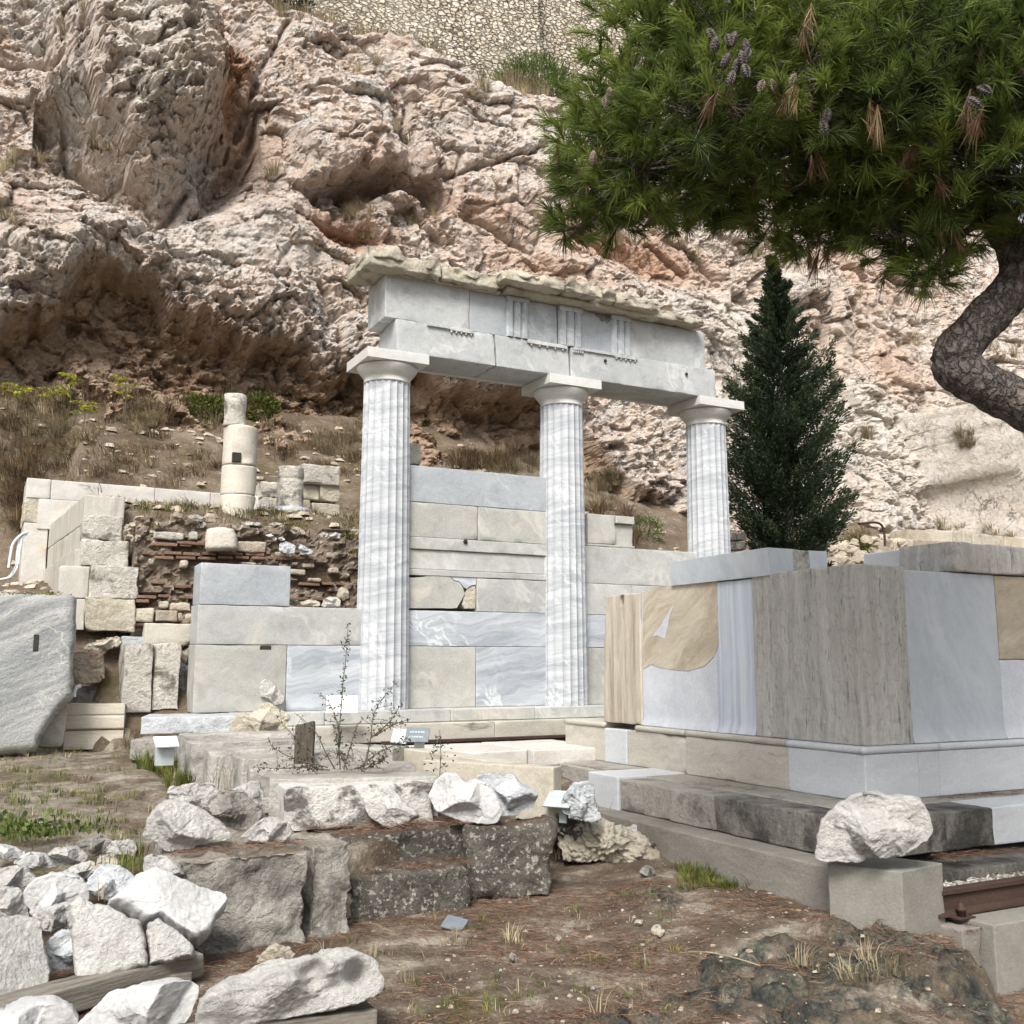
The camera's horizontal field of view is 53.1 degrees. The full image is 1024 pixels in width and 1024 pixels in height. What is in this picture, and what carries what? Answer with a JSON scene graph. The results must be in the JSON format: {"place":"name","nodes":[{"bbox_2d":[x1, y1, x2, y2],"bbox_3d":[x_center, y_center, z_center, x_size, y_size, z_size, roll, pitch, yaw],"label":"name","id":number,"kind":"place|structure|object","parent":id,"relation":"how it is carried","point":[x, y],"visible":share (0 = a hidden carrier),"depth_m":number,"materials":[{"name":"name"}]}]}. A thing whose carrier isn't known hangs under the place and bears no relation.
{"place":"outdoors","nodes":[
{"label":"outdoors","id":0,"kind":"place"},
{"bbox_2d":[259,679,284,704],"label":"broken stone","id":1,"kind":"object","parent":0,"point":[271,692],"visible":1,"depth_m":11.52,"materials":[{"name":"white stone"}]},
{"bbox_2d":[247,761,415,813],"bbox_3d":[-1.424,2.169,8.086,1.290,0.350,0.361,3,-9,-17],"label":"stored block","id":2,"kind":"object","parent":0,"point":[263,777],"depth_m":7.96,"materials":[{"name":"stone"}]},
{"bbox_2d":[340,743,408,761],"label":"stored block","id":3,"kind":"object","parent":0,"point":[359,750],"depth_m":9.74,"materials":[{"name":"stone"}]},
{"bbox_2d":[0,376,927,751],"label":"hillside","id":4,"kind":"structure","parent":0,"point":[674,526],"depth_m":16.74,"materials":[{"name":"soil"}]},
{"bbox_2d":[72,650,104,684],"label":"loose stone","id":5,"kind":"object","parent":4,"relation":"on","point":[88,667],"visible":0.99,"depth_m":11.26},
{"bbox_2d":[43,495,137,632],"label":"revetment wall","id":6,"kind":"structure","parent":4,"relation":"on","point":[88,568],"depth_m":12.14,"materials":[{"name":"stone"}]},
{"bbox_2d":[19,478,220,582],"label":"terrace wall","id":7,"kind":"structure","parent":4,"relation":"on","point":[47,503],"depth_m":15.04,"materials":[{"name":"white stone"}]},
{"bbox_2d":[119,643,153,712],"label":"upright block","id":8,"kind":"object","parent":4,"relation":"on","point":[135,668],"depth_m":11.30,"materials":[{"name":"stone"}]},
{"bbox_2d":[121,636,183,647],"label":"capping slab","id":9,"kind":"structure","parent":4,"relation":"on","point":[131,639],"depth_m":11.93,"materials":[{"name":"grey stone"}]},
{"bbox_2d":[141,623,190,645],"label":"squared block","id":10,"kind":"structure","parent":9,"relation":"on","point":[154,633],"depth_m":12.08,"materials":[{"name":"beige stone"}]},
{"bbox_2d":[151,642,181,709],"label":"upright block","id":11,"kind":"object","parent":4,"relation":"on","point":[165,673],"depth_m":11.47,"materials":[{"name":"stone"}]},
{"bbox_2d":[181,392,223,422],"bbox_3d":[-5.621,-1.775,18.808,1.244,0.909,0.644,0,-8,0],"label":"creeper","id":12,"kind":"object","parent":4,"relation":"on","point":[206,400],"visible":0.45,"depth_m":18.67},
{"bbox_2d":[91,495,358,635],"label":"terrace grass","id":13,"kind":"structure","parent":4,"relation":"on","point":[168,508],"depth_m":13.46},
{"bbox_2d":[220,393,257,518],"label":"broken column","id":14,"kind":"structure","parent":4,"relation":"on","point":[239,469],"depth_m":13.66,"materials":[{"name":"beige stone"}]},
{"bbox_2d":[246,390,280,423],"bbox_3d":[-4.726,-1.936,19.302,0.783,0.762,0.505,0,-8,0],"label":"creeper","id":15,"kind":"object","parent":4,"relation":"on","point":[271,400],"visible":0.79,"depth_m":19.20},
{"bbox_2d":[129,517,427,649],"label":"rubble wall","id":16,"kind":"structure","parent":4,"relation":"on","point":[149,553],"depth_m":12.64,"materials":[{"name":"brown stone"}]},
{"bbox_2d":[205,527,237,550],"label":"loose stone","id":17,"kind":"object","parent":16,"relation":"on","point":[221,539],"visible":1,"depth_m":12.46,"materials":[{"name":"beige stone"}]},
{"bbox_2d":[272,465,310,511],"bbox_3d":[-3.177,-0.275,14.664,0.660,0.728,0.660,4,-9,-27],"label":"column stub","id":18,"kind":"object","parent":4,"relation":"on","point":[290,488],"depth_m":14.52,"materials":[{"name":"grey stone"}]},
{"bbox_2d":[254,463,339,516],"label":"masonry pier","id":19,"kind":"structure","parent":4,"relation":"on","point":[321,491],"depth_m":15.41,"materials":[{"name":"stone"}]},
{"bbox_2d":[0,397,868,593],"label":"scree","id":20,"kind":"structure","parent":4,"relation":"on","point":[161,505],"depth_m":16.37,"materials":[{"name":"stone"}]},
{"bbox_2d":[0,381,873,563],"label":"dry brush","id":21,"kind":"object","parent":4,"relation":"on","point":[14,469],"visible":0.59,"depth_m":17.34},
{"bbox_2d":[722,253,865,566],"bbox_3d":[4.404,-0.789,16.522,2.393,7.041,2.357,0,-8,0],"label":"conifer tree","id":22,"kind":"object","parent":4,"relation":"on","point":[775,466],"visible":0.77,"depth_m":16.20,"materials":[{"name":"green plant"}]},
{"bbox_2d":[878,529,1023,550],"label":"stone wall","id":23,"kind":"structure","parent":4,"relation":"on","point":[922,537],"depth_m":22.81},
{"bbox_2d":[0,0,1023,538],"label":"rock cliff","id":24,"kind":"structure","parent":0,"point":[172,236],"depth_m":22.12,"materials":[{"name":"stone"}]},
{"bbox_2d":[0,0,1023,556],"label":"dry grass","id":25,"kind":"structure","parent":24,"relation":"on","point":[354,436],"depth_m":20.45,"materials":[{"name":"plant"}]},
{"bbox_2d":[492,49,582,100],"bbox_3d":[0.705,-12.497,30.256,2.834,2.548,2.133,3,-9,-22],"label":"ledge bush","id":26,"kind":"object","parent":24,"relation":"on","point":[532,67],"visible":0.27,"depth_m":29.86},
{"bbox_2d":[270,0,975,207],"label":"citadel wall","id":27,"kind":"structure","parent":24,"relation":"on","point":[479,34],"depth_m":31.06,"materials":[{"name":"stone"}]},
{"bbox_2d":[0,728,1023,1023],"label":"ground","id":28,"kind":"structure","parent":0,"point":[944,978],"depth_m":5.59,"materials":[{"name":"soil"}]},
{"bbox_2d":[0,886,28,916],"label":"broken stone","id":29,"kind":"object","parent":28,"relation":"on","point":[12,903],"visible":0.88,"depth_m":5.42,"materials":[{"name":"white stone"}]},
{"bbox_2d":[0,864,35,889],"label":"broken stone","id":30,"kind":"object","parent":28,"relation":"on","point":[21,876],"visible":0.86,"depth_m":5.63,"materials":[{"name":"white stone"}]},
{"bbox_2d":[0,915,50,993],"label":"broken stone","id":31,"kind":"object","parent":28,"relation":"on","point":[24,960],"visible":0.91,"depth_m":4.75,"materials":[{"name":"white stone"}]},
{"bbox_2d":[14,851,58,868],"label":"broken stone","id":32,"kind":"object","parent":28,"relation":"on","point":[36,860],"visible":0.95,"depth_m":5.86,"materials":[{"name":"white stone"}]},
{"bbox_2d":[47,845,87,865],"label":"broken stone","id":33,"kind":"object","parent":32,"relation":"on","point":[68,855],"visible":1,"depth_m":5.88,"materials":[{"name":"white stone"}]},
{"bbox_2d":[0,593,76,755],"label":"leaning slab","id":34,"kind":"object","parent":28,"relation":"on","point":[37,638],"depth_m":10.44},
{"bbox_2d":[0,995,78,1023],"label":"broken stone","id":35,"kind":"object","parent":28,"relation":"on","point":[48,1009],"visible":1,"depth_m":4.31,"materials":[{"name":"white stone"}]},
{"bbox_2d":[32,902,71,932],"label":"broken stone","id":36,"kind":"object","parent":28,"relation":"on","point":[54,918],"visible":0.9,"depth_m":5.30,"materials":[{"name":"white stone"}]},
{"bbox_2d":[23,871,89,914],"bbox_3d":[-2.431,2.049,5.517,0.265,0.206,0.337,-4,-9,25],"label":"broken stone","id":37,"kind":"object","parent":36,"relation":"on","point":[46,890],"visible":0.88,"depth_m":5.45,"materials":[{"name":"white stone"}]},
{"bbox_2d":[85,863,133,900],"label":"broken stone","id":38,"kind":"object","parent":37,"relation":"on","point":[117,878],"visible":0.91,"depth_m":5.57,"materials":[{"name":"grey stone"}]},
{"bbox_2d":[38,704,67,747],"bbox_3d":[-4.887,2.266,10.905,0.276,0.483,0.190,4,-9,-25],"label":"broken piece","id":39,"kind":"object","parent":28,"relation":"on","point":[53,736],"visible":0.93,"depth_m":10.84,"materials":[{"name":"beige stone"}]},
{"bbox_2d":[0,806,119,842],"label":"ground weed","id":40,"kind":"object","parent":28,"relation":"on","point":[44,831],"visible":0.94,"depth_m":6.53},
{"bbox_2d":[63,703,125,749],"bbox_3d":[-4.537,2.335,11.203,0.597,0.477,0.400,2,-9,-13],"label":"moulded block","id":41,"kind":"object","parent":28,"relation":"on","point":[85,722],"depth_m":11.02,"materials":[{"name":"beige stone"}]},
{"bbox_2d":[76,834,112,856],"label":"broken stone","id":42,"kind":"object","parent":28,"relation":"on","point":[93,846],"visible":0.94,"depth_m":6.04,"materials":[{"name":"grey stone"}]},
{"bbox_2d":[0,951,203,1011],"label":"timber beam","id":43,"kind":"structure","parent":28,"relation":"on","point":[83,993],"depth_m":4.75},
{"bbox_2d":[46,928,73,969],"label":"broken stone","id":44,"kind":"object","parent":43,"relation":"on","point":[59,949],"visible":0.77,"depth_m":4.98,"materials":[{"name":"grey stone"}]},
{"bbox_2d":[69,896,148,975],"bbox_3d":[-1.969,2.080,5.001,0.378,0.412,0.300,3,-9,-21],"label":"broken stone","id":45,"kind":"object","parent":43,"relation":"on","point":[106,938],"visible":0.92,"depth_m":4.91,"materials":[{"name":"white stone"}]},
{"bbox_2d":[146,918,194,964],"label":"broken stone","id":46,"kind":"object","parent":43,"relation":"on","point":[167,944],"visible":1,"depth_m":5.01,"materials":[{"name":"white stone"}]},
{"bbox_2d":[106,839,136,859],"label":"broken stone","id":47,"kind":"object","parent":28,"relation":"on","point":[129,845],"visible":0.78,"depth_m":5.99,"materials":[{"name":"white stone"}]},
{"bbox_2d":[78,977,198,1023],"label":"broken stone","id":48,"kind":"object","parent":28,"relation":"on","point":[169,1000],"visible":0.99,"depth_m":4.27,"materials":[{"name":"white stone"}]},
{"bbox_2d":[129,736,178,760],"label":"footing stone","id":49,"kind":"object","parent":28,"relation":"on","point":[138,744],"visible":0.4,"depth_m":9.93,"materials":[{"name":"grey stone"}]},
{"bbox_2d":[140,713,235,734],"bbox_3d":[-3.391,2.231,10.812,0.924,0.178,0.705,2,-9,-13],"label":"marble slab","id":50,"kind":"object","parent":49,"relation":"on","point":[178,723],"depth_m":10.49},
{"bbox_2d":[229,702,289,731],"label":"broken stone","id":51,"kind":"object","parent":50,"relation":"on","point":[262,717],"visible":0.88,"depth_m":10.45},
{"bbox_2d":[153,736,178,765],"bbox_3d":[-3.095,2.136,9.148,0.200,0.253,0.189,5,-10,-28],"label":"plaque","id":52,"kind":"object","parent":28,"relation":"on","point":[164,749],"visible":0.97,"depth_m":9.13,"materials":[{"name":"white plastic"}]},
{"bbox_2d":[108,866,226,948],"bbox_3d":[-1.820,2.093,5.416,0.594,0.422,0.365,0,-8,0],"label":"broken stone","id":53,"kind":"object","parent":28,"relation":"on","point":[191,912],"visible":0.94,"depth_m":5.33,"materials":[{"name":"white stone"}]},
{"bbox_2d":[166,782,218,807],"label":"broken stone","id":54,"kind":"object","parent":28,"relation":"on","point":[195,794],"visible":0.86,"depth_m":7.52,"materials":[{"name":"white stone"}]},
{"bbox_2d":[153,830,307,953],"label":"rough block","id":55,"kind":"structure","parent":28,"relation":"on","point":[261,887],"depth_m":5.82,"materials":[{"name":"stone"}]},
{"bbox_2d":[143,853,186,877],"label":"broken stone","id":56,"kind":"object","parent":55,"relation":"on","point":[163,862],"visible":0.46,"depth_m":5.63,"materials":[{"name":"white stone"}]},
{"bbox_2d":[142,799,231,850],"bbox_3d":[-1.928,1.836,6.024,0.497,0.286,0.361,-3,-9,19],"label":"boulder","id":57,"kind":"object","parent":55,"relation":"on","point":[169,822],"visible":1,"depth_m":5.93,"materials":[{"name":"white stone"}]},
{"bbox_2d":[241,816,291,842],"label":"broken stone","id":58,"kind":"object","parent":55,"relation":"on","point":[268,829],"visible":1,"depth_m":6.19,"materials":[{"name":"white stone"}]},
{"bbox_2d":[206,790,262,830],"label":"boulder","id":59,"kind":"object","parent":28,"relation":"on","point":[237,810],"visible":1,"depth_m":6.79,"materials":[{"name":"grey stone"}]},
{"bbox_2d":[177,730,294,774],"bbox_3d":[-2.573,2.366,9.923,1.263,0.476,0.322,4,-9,-24],"label":"stored block","id":60,"kind":"object","parent":28,"relation":"on","point":[204,736],"depth_m":9.73,"materials":[{"name":"stone"}]},
{"bbox_2d":[233,780,264,817],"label":"broken stone","id":61,"kind":"object","parent":28,"relation":"on","point":[253,790],"visible":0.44,"depth_m":7.00,"materials":[{"name":"white stone"}]},
{"bbox_2d":[184,738,319,783],"bbox_3d":[-2.434,2.353,9.621,1.209,0.436,0.318,4,-9,-27],"label":"stored block","id":62,"kind":"object","parent":28,"relation":"on","point":[194,756],"depth_m":9.37,"materials":[{"name":"stone"}]},
{"bbox_2d":[257,943,294,962],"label":"broken stone","id":63,"kind":"object","parent":28,"relation":"on","point":[273,951],"visible":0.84,"depth_m":5.42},
{"bbox_2d":[203,744,349,792],"bbox_3d":[-2.102,2.297,9.172,1.259,0.397,0.316,4,-9,-25],"label":"stored block","id":64,"kind":"object","parent":28,"relation":"on","point":[210,764],"depth_m":8.90,"materials":[{"name":"stone"}]},
{"bbox_2d":[180,1000,377,1023],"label":"timber beam","id":65,"kind":"structure","parent":28,"relation":"on","point":[365,1012],"depth_m":4.36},
{"bbox_2d":[195,947,383,1023],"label":"boulder","id":66,"kind":"object","parent":65,"relation":"on","point":[328,980],"visible":1,"depth_m":4.31,"materials":[{"name":"white stone"}]},
{"bbox_2d":[232,751,353,789],"bbox_3d":[-1.837,2.214,8.610,0.961,0.354,0.365,5,-10,-28],"label":"stored block","id":67,"kind":"object","parent":28,"relation":"on","point":[241,763],"depth_m":8.42,"materials":[{"name":"stone"}]},
{"bbox_2d":[294,721,314,763],"bbox_3d":[-1.728,1.962,8.526,0.160,0.440,0.135,2,-9,-6],"label":"wooden post","id":68,"kind":"object","parent":67,"relation":"on","point":[308,740],"visible":0.5,"depth_m":8.47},
{"bbox_2d":[286,830,351,938],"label":"rough block","id":69,"kind":"structure","parent":28,"relation":"on","point":[327,887],"depth_m":6.15,"materials":[{"name":"stone"}]},
{"bbox_2d":[269,771,437,816],"bbox_3d":[-1.178,2.130,7.612,1.221,0.346,0.366,2,-9,-11],"label":"stored block","id":70,"kind":"object","parent":28,"relation":"on","point":[275,780],"depth_m":7.51,"materials":[{"name":"stone"}]},
{"bbox_2d":[253,623,410,773],"bbox_3d":[-1.343,1.435,7.806,1.176,1.176,0.298,0,-8,0],"label":"thorny shrub","id":71,"kind":"object","parent":70,"relation":"on","point":[317,765],"visible":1,"depth_m":7.76,"materials":[{"name":"brown plant"}]},
{"bbox_2d":[277,780,432,830],"bbox_3d":[-1.134,2.103,7.404,1.084,0.312,0.442,3,-9,-19],"label":"stored block","id":72,"kind":"object","parent":28,"relation":"on","point":[306,806],"depth_m":7.18,"materials":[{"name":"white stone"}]},
{"bbox_2d":[0,591,752,1019],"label":"grass tufts","id":73,"kind":"object","parent":28,"relation":"on","point":[688,877],"visible":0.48,"depth_m":7.13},
{"bbox_2d":[309,816,464,860],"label":"lichen block","id":74,"kind":"structure","parent":28,"relation":"on","point":[418,842],"depth_m":7.09,"materials":[{"name":"black stone"}]},
{"bbox_2d":[364,785,418,827],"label":"broken stone","id":75,"kind":"object","parent":74,"relation":"on","point":[385,803],"visible":0.98,"depth_m":7.16,"materials":[{"name":"white stone"}]},
{"bbox_2d":[348,856,470,922],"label":"lichen block","id":76,"kind":"structure","parent":28,"relation":"on","point":[402,892],"depth_m":6.63,"materials":[{"name":"black stone"}]},
{"bbox_2d":[390,727,429,747],"bbox_3d":[-0.986,2.258,9.943,0.393,0.324,0.120,-2,-9,14],"label":"plaque","id":77,"kind":"object","parent":28,"relation":"on","point":[419,737],"visible":0.79,"depth_m":9.94,"materials":[{"name":"grey metal"}]},
{"bbox_2d":[221,704,603,743],"bbox_3d":[0.229,2.661,13.118,7.649,0.355,1.104,4,-9,-27],"label":"stylobate","id":78,"kind":"object","parent":28,"relation":"on","point":[473,722],"visible":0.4,"depth_m":12.14,"materials":[{"name":"grey stone"}]},
{"bbox_2d":[326,695,357,712],"bbox_3d":[-1.860,2.103,11.206,0.340,0.189,0.045,1,-8,-8],"label":"notice board","id":79,"kind":"object","parent":78,"relation":"on","point":[349,703],"visible":0.98,"depth_m":11.20,"materials":[{"name":"white plastic"}]},
{"bbox_2d":[347,346,428,709],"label":"doric column","id":80,"kind":"structure","parent":78,"relation":"on","point":[387,375],"depth_m":12.33,"materials":[{"name":"white stone"}]},
{"bbox_2d":[347,246,715,406],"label":"entablature","id":81,"kind":"structure","parent":80,"relation":"on","point":[513,327],"depth_m":13.46,"materials":[{"name":"stone"}]},
{"bbox_2d":[186,465,695,712],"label":"masonry wall","id":82,"kind":"structure","parent":78,"relation":"on","point":[477,548],"depth_m":12.78,"materials":[{"name":"beige stone"}]},
{"bbox_2d":[522,373,601,705],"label":"doric column","id":83,"kind":"structure","parent":78,"relation":"on","point":[560,398],"depth_m":13.47,"materials":[{"name":"white stone"}]},
{"bbox_2d":[667,395,743,557],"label":"doric column","id":84,"kind":"structure","parent":78,"relation":"on","point":[704,419],"depth_m":14.75,"materials":[{"name":"white stone"}]},
{"bbox_2d":[0,496,915,1016],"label":"dry grass","id":85,"kind":"structure","parent":28,"relation":"on","point":[892,964],"depth_m":5.75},
{"bbox_2d":[404,747,521,771],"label":"beige slab","id":86,"kind":"structure","parent":28,"relation":"on","point":[417,756],"depth_m":9.43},
{"bbox_2d":[381,734,565,745],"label":"rail track","id":87,"kind":"structure","parent":28,"relation":"on","point":[499,739],"depth_m":11.71,"materials":[{"name":"metal"}]},
{"bbox_2d":[423,759,561,832],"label":"beige slab","id":88,"kind":"structure","parent":28,"relation":"on","point":[542,781],"depth_m":8.00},
{"bbox_2d":[407,739,594,764],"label":"paving slab","id":89,"kind":"structure","parent":28,"relation":"on","point":[547,752],"depth_m":10.40,"materials":[{"name":"white stone"}]},
{"bbox_2d":[460,815,557,899],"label":"lichen block","id":90,"kind":"structure","parent":28,"relation":"on","point":[508,856],"depth_m":7.07,"materials":[{"name":"black stone"}]},
{"bbox_2d":[428,772,501,824],"bbox_3d":[-0.327,2.013,7.227,0.513,0.348,0.386,0,-8,0],"label":"boulder","id":91,"kind":"object","parent":90,"relation":"on","point":[455,796],"visible":1,"depth_m":7.12,"materials":[{"name":"white stone"}]},
{"bbox_2d":[477,773,537,816],"bbox_3d":[-0.014,2.067,7.496,0.445,0.312,0.309,-4,-9,24],"label":"boulder","id":92,"kind":"object","parent":90,"relation":"on","point":[515,796],"visible":0.83,"depth_m":7.42,"materials":[{"name":"grey stone"}]},
{"bbox_2d":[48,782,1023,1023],"bbox_3d":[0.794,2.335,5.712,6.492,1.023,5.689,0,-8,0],"label":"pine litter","id":93,"kind":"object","parent":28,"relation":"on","point":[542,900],"visible":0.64,"depth_m":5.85,"materials":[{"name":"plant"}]},
{"bbox_2d":[557,817,660,863],"bbox_3d":[0.749,2.571,7.997,0.823,0.429,0.468,1,-8,-10],"label":"boulder","id":94,"kind":"object","parent":28,"relation":"on","point":[603,839],"visible":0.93,"depth_m":7.87,"materials":[{"name":"beige stone"}]},
{"bbox_2d":[194,836,1023,1023],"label":"grit","id":95,"kind":"object","parent":28,"relation":"on","point":[878,1010],"visible":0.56,"depth_m":5.37,"materials":[{"name":"gravel"}]},
{"bbox_2d":[528,0,1023,432],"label":"pine tree","id":96,"kind":"object","parent":28,"relation":"on","point":[937,86],"visible":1,"depth_m":4.92,"materials":[{"name":"green plant"}]},
{"bbox_2d":[554,760,1023,913],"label":"stepped base","id":97,"kind":"object","parent":28,"relation":"on","point":[764,838],"visible":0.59,"depth_m":7.30,"materials":[{"name":"stone"}]},
{"bbox_2d":[543,790,569,822],"bbox_3d":[0.361,2.244,7.769,0.220,0.240,0.140,-5,-10,28],"label":"plaque","id":98,"kind":"object","parent":97,"relation":"on","point":[554,799],"visible":0.73,"depth_m":7.79,"materials":[{"name":"grey metal"}]},
{"bbox_2d":[561,780,601,822],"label":"broken stone","id":99,"kind":"object","parent":97,"relation":"on","point":[579,798],"visible":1,"depth_m":7.70,"materials":[{"name":"grey stone"}]},
{"bbox_2d":[564,564,1023,798],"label":"altar","id":100,"kind":"object","parent":97,"relation":"on","point":[845,681],"visible":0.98,"depth_m":8.10,"materials":[{"name":"grey stone"}]},
{"bbox_2d":[670,548,826,585],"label":"crown block","id":101,"kind":"structure","parent":100,"relation":"on","point":[744,565],"depth_m":8.69,"materials":[{"name":"grey stone"}]},
{"bbox_2d":[864,550,898,565],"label":"crown block","id":102,"kind":"structure","parent":100,"relation":"on","point":[888,558],"depth_m":8.70,"materials":[{"name":"white stone"}]},
{"bbox_2d":[899,541,1023,576],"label":"crown block","id":103,"kind":"structure","parent":100,"relation":"on","point":[970,558],"depth_m":8.24,"materials":[{"name":"stone"}]},
{"bbox_2d":[828,857,944,936],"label":"concrete block","id":104,"kind":"structure","parent":28,"relation":"on","point":[893,892],"depth_m":5.99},
{"bbox_2d":[815,789,932,862],"bbox_3d":[2.152,1.863,6.047,0.581,0.417,0.597,5,-10,-33],"label":"boulder","id":105,"kind":"object","parent":104,"relation":"on","point":[861,826],"visible":1,"depth_m":5.93,"materials":[{"name":"white stone"}]},
{"bbox_2d":[940,905,1023,995],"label":"rail foundation","id":106,"kind":"object","parent":28,"relation":"on","point":[995,944],"visible":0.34,"depth_m":5.96,"materials":[{"name":"grey concrete"}]},
{"bbox_2d":[938,875,1023,920],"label":"rail track","id":107,"kind":"structure","parent":106,"relation":"on","point":[962,901],"depth_m":6.27,"materials":[{"name":"metal"}]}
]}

